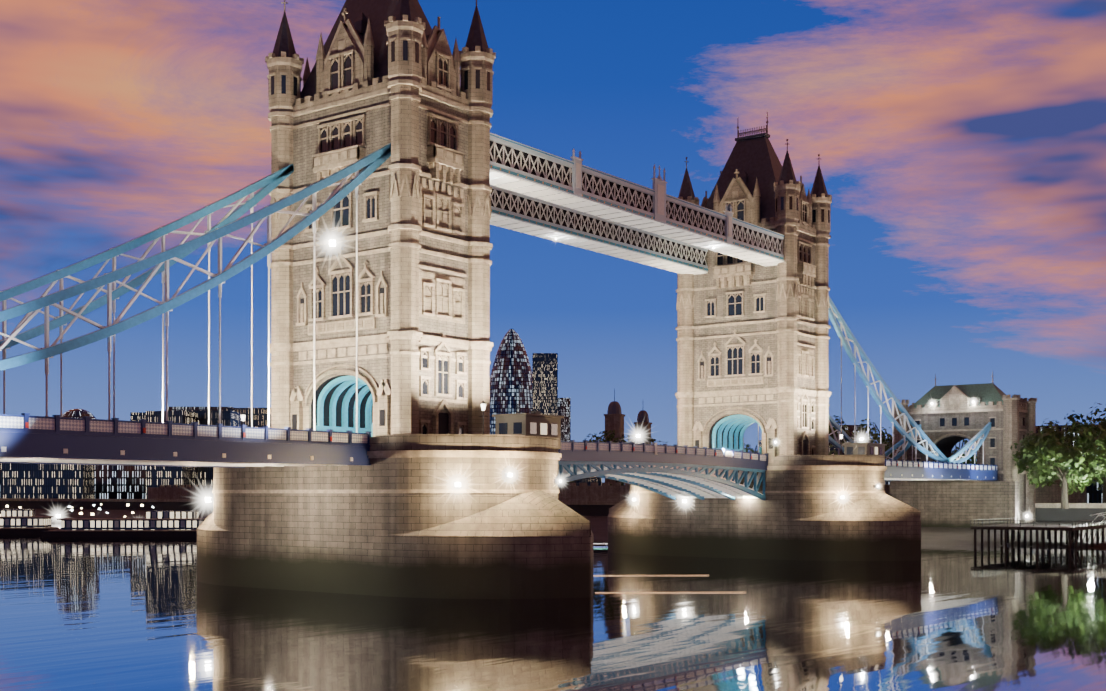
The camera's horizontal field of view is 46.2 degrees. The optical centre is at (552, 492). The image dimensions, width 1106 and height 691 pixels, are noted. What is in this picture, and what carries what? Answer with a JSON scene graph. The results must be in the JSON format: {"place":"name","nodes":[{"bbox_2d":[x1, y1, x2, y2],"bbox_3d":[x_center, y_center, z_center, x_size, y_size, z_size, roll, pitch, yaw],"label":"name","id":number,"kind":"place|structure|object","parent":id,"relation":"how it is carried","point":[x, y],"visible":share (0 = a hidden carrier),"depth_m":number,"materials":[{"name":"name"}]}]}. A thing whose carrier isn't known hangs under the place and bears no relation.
{"place":"outdoors","nodes":[
{"label":"outdoors","id":0,"kind":"place"},
{"bbox_2d":[265,0,495,436],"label":"tower","id":1,"kind":"structure","parent":0,"point":[407,84],"depth_m":131.68,"materials":[{"name":"grey stone"}]},
{"bbox_2d":[490,133,783,274],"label":"walkways","id":2,"kind":"structure","parent":1,"relation":"attached to","point":[575,202],"depth_m":166.33,"materials":[{"name":"white paint"}]},
{"bbox_2d":[56,238,1027,516],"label":"floodlights","id":3,"kind":"object","parent":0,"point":[332,242],"visible":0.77,"depth_m":139.30,"materials":[{"name":"white"}]},
{"bbox_2d":[0,523,1105,690],"bbox_3d":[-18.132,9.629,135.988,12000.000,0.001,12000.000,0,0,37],"label":"water","id":4,"kind":"structure","parent":0,"point":[115,614],"depth_m":92.21,"materials":[{"name":"blue liquid"}]},
{"bbox_2d":[197,434,592,598],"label":"pier","id":5,"kind":"structure","parent":4,"relation":"in","point":[402,515],"depth_m":120.80,"materials":[{"name":"stone"}]},
{"bbox_2d":[0,143,390,467],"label":"side span","id":6,"kind":"object","parent":5,"relation":"on","point":[25,438],"visible":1,"depth_m":110.11,"materials":[{"name":"blue metal"}]},
{"bbox_2d":[492,404,563,448],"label":"pier cabin","id":7,"kind":"object","parent":5,"relation":"on","point":[535,423],"visible":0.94,"depth_m":126.45,"materials":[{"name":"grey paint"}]},
{"bbox_2d":[558,440,768,499],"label":"bascule span","id":8,"kind":"object","parent":5,"relation":"on","point":[673,472],"visible":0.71,"depth_m":173.53,"materials":[{"name":"blue metal"}]},
{"bbox_2d":[593,543,675,592],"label":"light streaks","id":9,"kind":"object","parent":4,"relation":"on","point":[624,592],"visible":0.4,"depth_m":124.91,"materials":[{"name":"white"}]},
{"bbox_2d":[608,455,920,560],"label":"pier","id":10,"kind":"structure","parent":4,"relation":"on","point":[802,511],"depth_m":186.81,"materials":[{"name":"stone"}]},
{"bbox_2d":[842,434,886,455],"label":"pier cabin","id":11,"kind":"object","parent":10,"relation":"on","point":[868,447],"visible":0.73,"depth_m":191.98,"materials":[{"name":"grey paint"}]},
{"bbox_2d":[890,373,1085,527],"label":"abutment tower","id":12,"kind":"structure","parent":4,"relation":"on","point":[949,418],"depth_m":272.17,"materials":[{"name":"grey stone"}]},
{"bbox_2d":[758,297,997,480],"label":"side span","id":13,"kind":"object","parent":12,"relation":"attached to","point":[946,468],"visible":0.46,"depth_m":234.56,"materials":[{"name":"blue metal"}]},
{"bbox_2d":[0,481,1105,550],"bbox_3d":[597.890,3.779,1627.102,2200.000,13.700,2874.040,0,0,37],"label":"bank ground","id":14,"kind":"structure","parent":0,"point":[1075,526],"depth_m":337.32,"materials":[{"name":"stone"}]},
{"bbox_2d":[6,504,153,516],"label":"waterfront lights","id":15,"kind":"object","parent":14,"relation":"on","point":[80,513],"visible":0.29,"depth_m":391.35,"materials":[{"name":"white"}]},
{"bbox_2d":[0,329,1104,536],"bbox_3d":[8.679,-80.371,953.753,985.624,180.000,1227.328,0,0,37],"label":"city skyline","id":16,"kind":"structure","parent":14,"relation":"on","point":[515,379],"depth_m":520.68,"materials":[{"name":"grey"}]},
{"bbox_2d":[584,429,655,485],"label":"tree","id":17,"kind":"object","parent":14,"relation":"on","point":[610,437],"visible":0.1,"depth_m":390.13,"materials":[{"name":"green plant"}]},
{"bbox_2d":[744,443,757,452],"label":"tree","id":18,"kind":"object","parent":14,"relation":"on","point":[747,448],"visible":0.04,"depth_m":343.22,"materials":[{"name":"green plant"}]},
{"bbox_2d":[829,415,871,454],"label":"tree","id":19,"kind":"object","parent":14,"relation":"on","point":[838,422],"visible":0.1,"depth_m":328.85,"materials":[{"name":"green plant"}]},
{"bbox_2d":[855,418,890,480],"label":"tree","id":20,"kind":"object","parent":14,"relation":"on","point":[863,431],"depth_m":327.23,"materials":[{"name":"green plant"}]},
{"bbox_2d":[874,427,953,459],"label":"tree","id":21,"kind":"object","parent":14,"relation":"on","point":[889,441],"visible":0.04,"depth_m":313.97,"materials":[{"name":"green plant"}]},
{"bbox_2d":[951,439,976,464],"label":"tree","id":22,"kind":"object","parent":14,"relation":"on","point":[971,458],"visible":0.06,"depth_m":291.92,"materials":[{"name":"green plant"}]},
{"bbox_2d":[1036,418,1075,488],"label":"tree","id":23,"kind":"object","parent":14,"relation":"on","point":[1050,482],"visible":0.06,"depth_m":286.16,"materials":[{"name":"green plant"}]},
{"bbox_2d":[1010,419,1105,508],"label":"tree","id":24,"kind":"object","parent":14,"relation":"on","point":[1049,450],"visible":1,"depth_m":254.53,"materials":[{"name":"green plant"}]},
{"bbox_2d":[1061,402,1105,502],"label":"tree","id":25,"kind":"object","parent":14,"relation":"on","point":[1102,423],"visible":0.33,"depth_m":286.96,"materials":[{"name":"green plant"}]},
{"bbox_2d":[0,0,1105,484],"label":"sky","id":26,"kind":"structure","parent":0,"point":[960,144],"materials":[{"name":"blue"}]},
{"bbox_2d":[675,111,831,462],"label":"tower","id":27,"kind":"structure","parent":0,"point":[752,339],"depth_m":197.67,"materials":[{"name":"grey stone"}]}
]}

